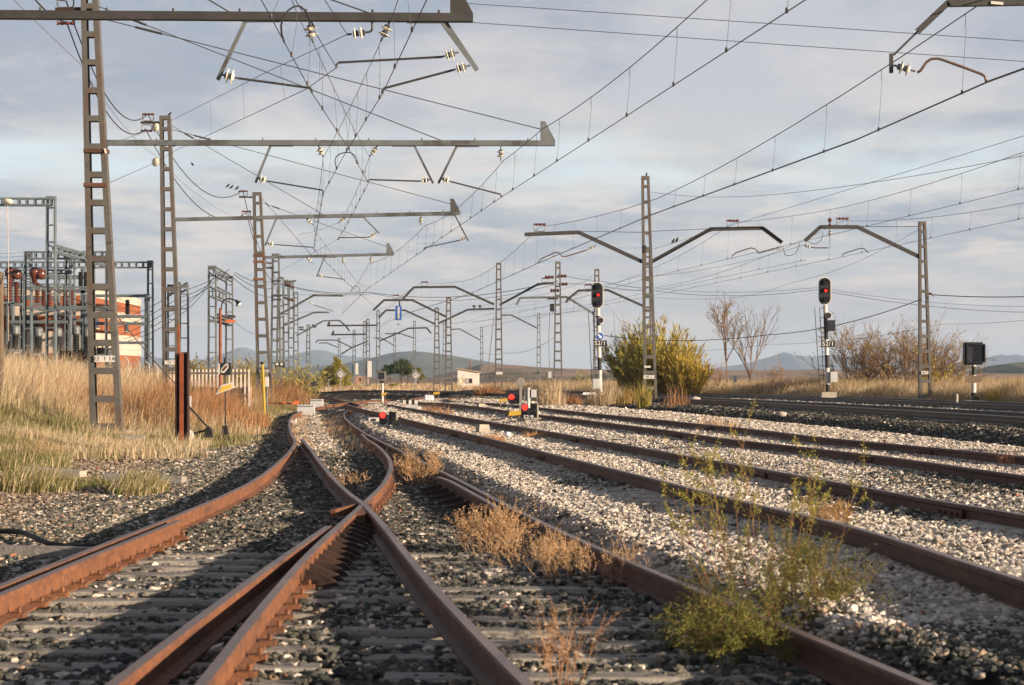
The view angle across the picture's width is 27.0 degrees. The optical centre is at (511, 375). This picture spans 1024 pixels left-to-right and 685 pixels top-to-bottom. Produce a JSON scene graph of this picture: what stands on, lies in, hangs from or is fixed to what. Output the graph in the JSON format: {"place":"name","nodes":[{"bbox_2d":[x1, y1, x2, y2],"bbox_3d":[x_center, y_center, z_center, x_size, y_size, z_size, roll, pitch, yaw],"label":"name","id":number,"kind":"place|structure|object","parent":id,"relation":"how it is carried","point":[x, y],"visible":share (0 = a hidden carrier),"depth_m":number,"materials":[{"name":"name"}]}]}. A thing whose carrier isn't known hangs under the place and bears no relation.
{"place":"outdoors","nodes":[
{"label":"outdoors","id":0,"kind":"place"},
{"bbox_2d":[140,348,365,371],"bbox_3d":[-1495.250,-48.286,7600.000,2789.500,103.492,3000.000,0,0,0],"label":"mountains","id":1,"kind":"structure","parent":0,"point":[322,357],"depth_m":6940.43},
{"bbox_2d":[172,351,504,376],"bbox_3d":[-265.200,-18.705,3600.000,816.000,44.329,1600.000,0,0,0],"label":"hills","id":2,"kind":"structure","parent":0,"point":[425,362],"depth_m":3172.80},
{"bbox_2d":[211,380,588,391],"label":"dry grass","id":3,"kind":"structure","parent":0,"point":[408,386],"depth_m":203.54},
{"bbox_2d":[0,377,1023,684],"bbox_3d":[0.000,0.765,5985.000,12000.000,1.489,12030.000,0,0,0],"label":"ground","id":4,"kind":"structure","parent":0,"point":[990,679],"depth_m":17.13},
{"bbox_2d":[0,272,3,403],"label":"wooden pole","id":5,"kind":"object","parent":4,"relation":"on","point":[1,324],"visible":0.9,"depth_m":47.94,"materials":[{"name":"brown wood"}]},
{"bbox_2d":[9,325,21,359],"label":"circuit breaker","id":6,"kind":"object","parent":4,"relation":"on","point":[15,331],"visible":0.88,"depth_m":81.88,"materials":[{"name":"white ceramic"}]},
{"bbox_2d":[31,327,44,358],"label":"circuit breaker","id":7,"kind":"object","parent":4,"relation":"on","point":[37,333],"visible":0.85,"depth_m":81.88,"materials":[{"name":"white ceramic"}]},
{"bbox_2d":[0,459,87,493],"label":"grass clump","id":8,"kind":"object","parent":4,"relation":"on","point":[27,480],"visible":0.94,"depth_m":26.15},
{"bbox_2d":[0,528,100,546],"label":"black hose","id":9,"kind":"object","parent":4,"relation":"on","point":[29,535],"visible":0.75,"depth_m":18.29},
{"bbox_2d":[7,257,95,364],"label":"steel gantry","id":10,"kind":"object","parent":4,"relation":"on","point":[65,321],"visible":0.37,"depth_m":87.85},
{"bbox_2d":[19,266,85,353],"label":"steel gantry","id":11,"kind":"object","parent":4,"relation":"on","point":[59,276],"visible":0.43,"depth_m":93.85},
{"bbox_2d":[22,466,86,476],"bbox_3d":[-6.115,1.282,28.500,0.841,0.128,0.220,0,0,14],"label":"timber plank","id":12,"kind":"object","parent":4,"relation":"on","point":[82,472],"visible":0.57,"depth_m":28.38,"materials":[{"name":"wood"}]},
{"bbox_2d":[0,196,116,364],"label":"steel gantry","id":13,"kind":"object","parent":4,"relation":"on","point":[50,201],"visible":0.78,"depth_m":77.91,"materials":[{"name":"grey metal"}]},
{"bbox_2d":[23,251,112,367],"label":"steel gantry","id":14,"kind":"object","parent":4,"relation":"on","point":[31,307],"visible":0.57,"depth_m":83.85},
{"bbox_2d":[4,288,140,368],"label":"substation building","id":15,"kind":"structure","parent":4,"relation":"on","point":[128,351],"depth_m":103.27,"materials":[{"name":"orange brick"}]},
{"bbox_2d":[0,260,153,372],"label":"steel gantry","id":16,"kind":"object","parent":4,"relation":"on","point":[150,263],"visible":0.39,"depth_m":95.85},
{"bbox_2d":[82,294,149,372],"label":"steel gantry","id":17,"kind":"object","parent":4,"relation":"on","point":[145,342],"visible":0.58,"depth_m":92.85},
{"bbox_2d":[102,464,179,495],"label":"grass clump","id":18,"kind":"object","parent":4,"relation":"on","point":[143,483],"visible":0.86,"depth_m":26.25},
{"bbox_2d":[0,338,326,470],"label":"dry grass","id":19,"kind":"structure","parent":4,"relation":"on","point":[49,402],"depth_m":50.82,"materials":[{"name":"plant"}]},
{"bbox_2d":[167,282,188,377],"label":"steel gantry","id":20,"kind":"object","parent":4,"relation":"on","point":[184,286],"visible":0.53,"depth_m":90.14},
{"bbox_2d":[175,324,189,443],"bbox_3d":[-6.803,0.228,44.020,0.266,2.590,0.240,0,0,0],"label":"steel upright","id":21,"kind":"object","parent":4,"relation":"on","point":[182,394],"visible":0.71,"depth_m":43.99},
{"bbox_2d":[170,353,234,385],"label":"cane bush","id":22,"kind":"object","parent":4,"relation":"on","point":[192,365],"visible":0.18,"depth_m":99.38,"materials":[{"name":"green plant"}]},
{"bbox_2d":[170,369,251,407],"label":"picket fence","id":23,"kind":"object","parent":4,"relation":"on","point":[243,389],"visible":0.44,"depth_m":81.11,"materials":[{"name":"wood"}]},
{"bbox_2d":[207,266,235,384],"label":"steel gantry","id":24,"kind":"object","parent":4,"relation":"on","point":[226,321],"visible":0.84,"depth_m":96.98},
{"bbox_2d":[216,358,235,440],"bbox_3d":[-6.293,0.537,46.970,0.446,1.880,0.240,0,0,0],"label":"arrow sign","id":25,"kind":"object","parent":4,"relation":"on","point":[224,367],"visible":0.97,"depth_m":46.91,"materials":[{"name":"metal"}]},
{"bbox_2d":[219,298,241,399],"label":"lamp post","id":26,"kind":"object","parent":4,"relation":"on","point":[238,303],"visible":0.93,"depth_m":67.96,"materials":[{"name":"metal"}]},
{"bbox_2d":[0,0,478,93],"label":"catenary mast","id":27,"kind":"object","parent":4,"relation":"on","point":[461,11],"visible":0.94,"depth_m":30.72,"materials":[{"name":"metal"}]},
{"bbox_2d":[110,0,346,182],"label":"strain wire","id":28,"kind":"object","parent":27,"relation":"attached to","point":[262,74],"visible":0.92,"depth_m":39.93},
{"bbox_2d":[261,0,369,239],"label":"overhead line","id":29,"kind":"object","parent":27,"relation":"hanging from","point":[291,55],"visible":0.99,"depth_m":34.41,"materials":[{"name":"metal"}]},
{"bbox_2d":[313,0,426,300],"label":"overhead line","id":30,"kind":"object","parent":27,"relation":"hanging from","point":[412,30],"visible":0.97,"depth_m":36.93,"materials":[{"name":"metal"}]},
{"bbox_2d":[224,353,264,390],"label":"cane bush","id":31,"kind":"object","parent":4,"relation":"on","point":[250,368],"visible":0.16,"depth_m":103.52,"materials":[{"name":"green plant"}]},
{"bbox_2d":[265,253,281,389],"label":"catenary mast","id":32,"kind":"object","parent":4,"relation":"on","point":[278,295],"visible":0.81,"depth_m":117.88,"materials":[{"name":"grey metal"}]},
{"bbox_2d":[57,0,290,288],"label":"feeder cable","id":33,"kind":"object","parent":32,"relation":"attached to","point":[158,134],"visible":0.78,"depth_m":70.91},
{"bbox_2d":[282,280,295,388],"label":"catenary mast","id":34,"kind":"object","parent":4,"relation":"on","point":[287,285],"visible":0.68,"depth_m":165.88,"materials":[{"name":"grey metal"}]},
{"bbox_2d":[273,352,331,398],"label":"cane bush","id":35,"kind":"object","parent":4,"relation":"on","point":[318,387],"visible":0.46,"depth_m":127.72,"materials":[{"name":"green plant"}]},
{"bbox_2d":[55,0,554,434],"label":"catenary mast","id":36,"kind":"object","parent":4,"relation":"on","point":[546,139],"visible":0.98,"depth_m":47.48,"materials":[{"name":"metal"}]},
{"bbox_2d":[141,113,468,389],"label":"catenary mast","id":37,"kind":"object","parent":4,"relation":"on","point":[172,228],"visible":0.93,"depth_m":70.92,"materials":[{"name":"metal"}]},
{"bbox_2d":[342,0,804,313],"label":"overhead line","id":38,"kind":"object","parent":37,"relation":"hanging from","point":[726,51],"visible":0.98,"depth_m":36.49,"materials":[{"name":"metal"}]},
{"bbox_2d":[285,282,328,381],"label":"catenary mast","id":39,"kind":"object","parent":4,"relation":"on","point":[293,321],"visible":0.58,"depth_m":182.88,"materials":[{"name":"grey metal"}]},
{"bbox_2d":[276,277,342,378],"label":"catenary mast","id":40,"kind":"object","parent":4,"relation":"on","point":[297,304],"visible":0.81,"depth_m":142.88,"materials":[{"name":"grey metal"}]},
{"bbox_2d":[238,190,393,397],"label":"catenary mast","id":41,"kind":"object","parent":4,"relation":"on","point":[389,251],"visible":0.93,"depth_m":92.87,"materials":[{"name":"metal"}]},
{"bbox_2d":[35,0,289,304],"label":"feeder cable","id":42,"kind":"object","parent":41,"relation":"attached to","point":[39,4],"visible":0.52,"depth_m":62.94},
{"bbox_2d":[294,292,349,385],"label":"catenary mast","id":43,"kind":"object","parent":4,"relation":"on","point":[297,332],"visible":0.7,"depth_m":211.94,"materials":[{"name":"grey metal"}]},
{"bbox_2d":[321,356,353,386],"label":"tree","id":44,"kind":"object","parent":4,"relation":"on","point":[337,365],"visible":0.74,"depth_m":214.70,"materials":[{"name":"green plant"}]},
{"bbox_2d":[291,412,392,458],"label":"dry grass","id":45,"kind":"structure","parent":4,"relation":"on","point":[331,429],"depth_m":52.50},
{"bbox_2d":[331,319,371,387],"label":"catenary mast","id":46,"kind":"object","parent":4,"relation":"on","point":[369,364],"visible":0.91,"depth_m":234.88,"materials":[{"name":"grey metal"}]},
{"bbox_2d":[270,391,440,440],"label":"railway track","id":47,"kind":"structure","parent":4,"relation":"on","point":[320,408],"depth_m":63.34,"materials":[{"name":"brown metal"}]},
{"bbox_2d":[327,310,430,387],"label":"catenary mast","id":48,"kind":"object","parent":4,"relation":"on","point":[328,324],"visible":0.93,"depth_m":224.92,"materials":[{"name":"grey metal"}]},
{"bbox_2d":[377,412,399,427],"bbox_3d":[-3.002,1.094,51.915,0.560,0.437,0.590,0,0,0],"label":"ground signal","id":49,"kind":"object","parent":4,"relation":"on","point":[391,420],"visible":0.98,"depth_m":51.95,"materials":[{"name":"black paint"}]},
{"bbox_2d":[372,294,452,390],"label":"catenary mast","id":50,"kind":"object","parent":4,"relation":"on","point":[429,308],"visible":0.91,"depth_m":151.88,"materials":[{"name":"metal"}]},
{"bbox_2d":[391,440,446,482],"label":"weed","id":51,"kind":"object","parent":4,"relation":"on","point":[409,471],"visible":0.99,"depth_m":28.43,"materials":[{"name":"brown plant"}]},
{"bbox_2d":[378,305,494,390],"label":"catenary mast","id":52,"kind":"object","parent":4,"relation":"on","point":[438,340],"visible":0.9,"depth_m":174.88,"materials":[{"name":"metal"}]},
{"bbox_2d":[0,434,932,684],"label":"railway turnout","id":53,"kind":"object","parent":4,"relation":"on","point":[264,601],"visible":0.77,"depth_m":13.15,"materials":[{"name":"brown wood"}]},
{"bbox_2d":[456,360,480,387],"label":"track hut","id":54,"kind":"object","parent":4,"relation":"on","point":[466,377],"visible":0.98,"depth_m":232.00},
{"bbox_2d":[402,263,553,389],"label":"catenary mast","id":55,"kind":"object","parent":4,"relation":"on","point":[485,300],"visible":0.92,"depth_m":140.88,"materials":[{"name":"metal"}]},
{"bbox_2d":[443,491,551,553],"bbox_3d":[-0.120,1.210,17.482,0.935,0.549,0.739,0,0,-37],"label":"weed","id":56,"kind":"object","parent":4,"relation":"on","point":[500,518],"visible":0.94,"depth_m":17.37,"materials":[{"name":"brown plant"}]},
{"bbox_2d":[0,444,1023,558],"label":"ballast stones","id":57,"kind":"object","parent":4,"relation":"on","point":[88,515],"visible":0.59,"depth_m":22.75,"materials":[{"name":"gravel"}]},
{"bbox_2d":[0,545,91,556],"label":"timber plank","id":58,"kind":"object","parent":57,"relation":"on","point":[37,551],"visible":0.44,"depth_m":17.06,"materials":[{"name":"grey wood"}]},
{"bbox_2d":[102,473,186,481],"bbox_3d":[-4.880,1.351,28.300,1.109,0.109,0.200,0,0,10],"label":"timber plank","id":59,"kind":"object","parent":57,"relation":"on","point":[175,478],"visible":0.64,"depth_m":28.25,"materials":[{"name":"brown wood"}]},
{"bbox_2d":[0,524,1023,684],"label":"ballast stones","id":60,"kind":"object","parent":4,"relation":"on","point":[984,650],"visible":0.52,"depth_m":11.98,"materials":[{"name":"gravel"}]},
{"bbox_2d":[517,403,541,421],"bbox_3d":[0.433,0.938,53.444,0.620,0.484,0.532,0,0,0],"label":"ground signal","id":61,"kind":"object","parent":4,"relation":"on","point":[531,413],"visible":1,"depth_m":53.45,"materials":[{"name":"black paint"}]},
{"bbox_2d":[483,526,587,567],"bbox_3d":[0.192,1.301,16.245,0.842,0.370,0.809,0,0,0],"label":"weed","id":62,"kind":"object","parent":4,"relation":"on","point":[514,548],"visible":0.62,"depth_m":16.27,"materials":[{"name":"brown plant"}]},
{"bbox_2d":[63,409,1023,467],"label":"ballast stones","id":63,"kind":"object","parent":4,"relation":"on","point":[248,455],"visible":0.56,"depth_m":42.11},
{"bbox_2d":[545,262,567,382],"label":"catenary mast","id":64,"kind":"object","parent":4,"relation":"on","point":[559,276],"visible":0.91,"depth_m":139.88,"materials":[{"name":"metal"}]},
{"bbox_2d":[515,269,598,378],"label":"catenary mast","id":65,"kind":"object","parent":4,"relation":"on","point":[570,299],"visible":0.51,"depth_m":147.94,"materials":[{"name":"metal"}]},
{"bbox_2d":[530,375,584,404],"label":"grass tuft","id":66,"kind":"object","parent":4,"relation":"on","point":[551,399],"visible":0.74,"depth_m":79.83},
{"bbox_2d":[519,592,629,684],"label":"weed","id":67,"kind":"object","parent":4,"relation":"on","point":[558,649],"visible":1,"depth_m":9.57,"materials":[{"name":"brown plant"}]},
{"bbox_2d":[519,516,649,582],"bbox_3d":[0.430,1.235,15.320,0.906,0.497,0.808,0,0,-31],"label":"weed","id":68,"kind":"object","parent":4,"relation":"on","point":[567,563],"visible":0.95,"depth_m":15.24,"materials":[{"name":"brown plant"}]},
{"bbox_2d":[588,282,606,398],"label":"signal","id":69,"kind":"object","parent":4,"relation":"on","point":[597,295],"visible":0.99,"depth_m":89.88,"materials":[{"name":"white paint"}]},
{"bbox_2d":[579,382,624,405],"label":"grass tuft","id":70,"kind":"object","parent":4,"relation":"on","point":[606,399],"visible":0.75,"depth_m":81.70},
{"bbox_2d":[565,250,651,360],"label":"catenary mast","id":71,"kind":"object","parent":4,"relation":"on","point":[610,291],"visible":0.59,"depth_m":131.94,"materials":[{"name":"metal"}]},
{"bbox_2d":[573,530,660,584],"bbox_3d":[0.734,1.279,14.859,0.625,0.403,0.511,0,0,0],"label":"weed","id":72,"kind":"object","parent":4,"relation":"on","point":[621,571],"visible":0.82,"depth_m":14.91,"materials":[{"name":"brown plant"}]},
{"bbox_2d":[603,382,640,405],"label":"grass tuft","id":73,"kind":"object","parent":4,"relation":"on","point":[622,399],"visible":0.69,"depth_m":79.82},
{"bbox_2d":[269,392,982,425],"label":"ballast stones","id":74,"kind":"object","parent":4,"relation":"on","point":[699,409],"visible":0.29,"depth_m":72.51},
{"bbox_2d":[626,373,658,408],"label":"grass tuft","id":75,"kind":"object","parent":4,"relation":"on","point":[644,400],"visible":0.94,"depth_m":75.87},
{"bbox_2d":[524,176,782,401],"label":"catenary mast","id":76,"kind":"object","parent":4,"relation":"on","point":[659,257],"visible":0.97,"depth_m":79.94,"materials":[{"name":"metal"}]},
{"bbox_2d":[473,152,1023,322],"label":"overhead line","id":77,"kind":"object","parent":76,"relation":"hanging from","point":[810,239],"visible":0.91,"depth_m":68.44,"materials":[{"name":"metal"}]},
{"bbox_2d":[286,389,1023,411],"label":"railway track","id":78,"kind":"structure","parent":4,"relation":"on","point":[1005,406],"depth_m":76.43,"materials":[{"name":"brown metal"}]},
{"bbox_2d":[601,313,709,394],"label":"cane bush","id":79,"kind":"object","parent":4,"relation":"on","point":[625,365],"visible":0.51,"depth_m":111.05,"materials":[{"name":"green plant"}]},
{"bbox_2d":[307,390,1023,424],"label":"railway track","id":80,"kind":"structure","parent":4,"relation":"on","point":[985,417],"depth_m":57.37,"materials":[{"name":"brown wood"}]},
{"bbox_2d":[661,382,691,408],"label":"grass tuft","id":81,"kind":"object","parent":4,"relation":"on","point":[680,402],"visible":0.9,"depth_m":72.89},
{"bbox_2d":[343,404,1023,634],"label":"railway track","id":82,"kind":"structure","parent":4,"relation":"on","point":[999,586],"depth_m":18.57,"materials":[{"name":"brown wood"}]},
{"bbox_2d":[656,348,716,393],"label":"cane bush","id":83,"kind":"object","parent":4,"relation":"on","point":[692,376],"visible":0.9,"depth_m":109.30,"materials":[{"name":"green plant"}]},
{"bbox_2d":[409,393,1023,488],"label":"railway track","id":84,"kind":"structure","parent":4,"relation":"on","point":[1004,478],"depth_m":32.27,"materials":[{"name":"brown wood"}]},
{"bbox_2d":[704,290,752,383],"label":"bare tree","id":85,"kind":"object","parent":4,"relation":"on","point":[725,311],"visible":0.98,"depth_m":116.09,"materials":[{"name":"brown plant"}]},
{"bbox_2d":[642,583,848,665],"bbox_3d":[1.165,1.280,10.989,1.048,0.439,0.957,0,0,-33],"label":"green weed","id":86,"kind":"object","parent":4,"relation":"on","point":[734,639],"visible":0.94,"depth_m":10.78,"materials":[{"name":"green plant"}]},
{"bbox_2d":[715,296,783,380],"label":"bare tree","id":87,"kind":"object","parent":4,"relation":"on","point":[750,353],"visible":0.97,"depth_m":115.84,"materials":[{"name":"brown plant"}]},
{"bbox_2d":[658,395,873,584],"bbox_3d":[1.601,0.700,13.426,1.361,1.177,1.365,0,0,0],"label":"green weed","id":88,"kind":"object","parent":4,"relation":"on","point":[705,469],"visible":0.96,"depth_m":13.46,"materials":[{"name":"green plant"}]},
{"bbox_2d":[707,513,845,596],"bbox_3d":[1.563,1.047,12.401,0.871,0.510,0.847,0,0,0],"label":"green weed","id":89,"kind":"object","parent":4,"relation":"on","point":[803,559],"visible":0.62,"depth_m":12.22,"materials":[{"name":"green plant"}]},
{"bbox_2d":[665,504,897,633],"bbox_3d":[1.508,1.114,11.911,1.311,0.777,1.399,0,0,0],"label":"green weed","id":90,"kind":"object","parent":4,"relation":"on","point":[823,592],"visible":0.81,"depth_m":11.83,"materials":[{"name":"green plant"}]},
{"bbox_2d":[789,494,854,523],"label":"weed","id":91,"kind":"object","parent":4,"relation":"on","point":[835,510],"visible":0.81,"depth_m":16.87,"materials":[{"name":"brown plant"}]},
{"bbox_2d":[814,277,837,397],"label":"signal","id":92,"kind":"object","parent":4,"relation":"on","point":[824,290],"visible":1,"depth_m":85.87,"materials":[{"name":"black paint"}]},
{"bbox_2d":[792,312,910,383],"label":"bare shrub","id":93,"kind":"object","parent":4,"relation":"on","point":[851,344],"visible":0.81,"depth_m":100.72,"materials":[{"name":"brown plant"}]},
{"bbox_2d":[803,217,933,398],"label":"catenary mast","id":94,"kind":"object","parent":4,"relation":"on","point":[920,290],"visible":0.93,"depth_m":79.89,"materials":[{"name":"metal"}]},
{"bbox_2d":[480,203,1022,327],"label":"overhead line","id":95,"kind":"object","parent":94,"relation":"hanging from","point":[814,262],"visible":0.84,"depth_m":80.94,"materials":[{"name":"metal"}]},
{"bbox_2d":[604,300,918,340],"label":"feeder cable","id":96,"kind":"object","parent":94,"relation":"attached to","point":[769,334],"visible":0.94,"depth_m":91.84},
{"bbox_2d":[833,316,945,379],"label":"bare shrub","id":97,"kind":"object","parent":4,"relation":"on","point":[880,347],"visible":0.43,"depth_m":104.04,"materials":[{"name":"brown plant"}]},
{"bbox_2d":[849,313,949,381],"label":"bare shrub","id":98,"kind":"object","parent":4,"relation":"on","point":[905,360],"visible":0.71,"depth_m":99.66,"materials":[{"name":"brown plant"}]},
{"bbox_2d":[892,307,986,381],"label":"bare shrub","id":99,"kind":"object","parent":4,"relation":"on","point":[948,359],"visible":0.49,"depth_m":102.61,"materials":[{"name":"brown plant"}]},
{"bbox_2d":[900,323,1003,379],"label":"bare shrub","id":100,"kind":"object","parent":4,"relation":"on","point":[957,356],"visible":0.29,"depth_m":105.83,"materials":[{"name":"brown plant"}]},
{"bbox_2d":[889,0,1023,82],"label":"catenary mast","id":101,"kind":"object","parent":4,"relation":"on","point":[934,15],"visible":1,"depth_m":29.55,"materials":[{"name":"metal"}]},
{"bbox_2d":[373,7,1023,330],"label":"overhead line","id":102,"kind":"object","parent":101,"relation":"hanging from","point":[961,93],"visible":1,"depth_m":41.78,"materials":[{"name":"metal"}]},
{"bbox_2d":[468,3,1018,40],"bbox_3d":[4.813,-4.900,30.152,11.149,0.973,0.106,0,0,6],"label":"wire","id":103,"kind":"object","parent":101,"relation":"attached to","point":[742,21],"visible":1,"depth_m":30.28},
{"bbox_2d":[469,22,1023,61],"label":"wire","id":104,"kind":"object","parent":101,"relation":"attached to","point":[747,42],"visible":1,"depth_m":30.27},
{"bbox_2d":[962,342,987,401],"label":"square signal","id":105,"kind":"object","parent":4,"relation":"on","point":[974,354],"visible":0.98,"depth_m":71.88,"materials":[{"name":"black paint"}]},
{"bbox_2d":[0,0,1023,369],"label":"sky","id":106,"kind":"structure","parent":0,"point":[751,93],"materials":[{"name":"grey"}]},
{"bbox_2d":[446,372,616,381],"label":"hills","id":107,"kind":"structure","parent":0,"point":[514,377],"depth_m":511.24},
{"bbox_2d":[432,364,1023,378],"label":"hills","id":108,"kind":"structure","parent":0,"point":[738,374],"depth_m":1004.03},
{"bbox_2d":[467,372,1023,402],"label":"dry grass","id":109,"kind":"structure","parent":0,"point":[1012,390],"depth_m":94.39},
{"bbox_2d":[710,352,1023,372],"bbox_3d":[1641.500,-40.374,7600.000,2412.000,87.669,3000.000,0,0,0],"label":"mountains","id":110,"kind":"structure","parent":0,"point":[791,361],"depth_m":6900.90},
{"bbox_2d":[966,362,1023,373],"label":"hills","id":111,"kind":"structure","parent":0,"point":[1014,368],"depth_m":1228.62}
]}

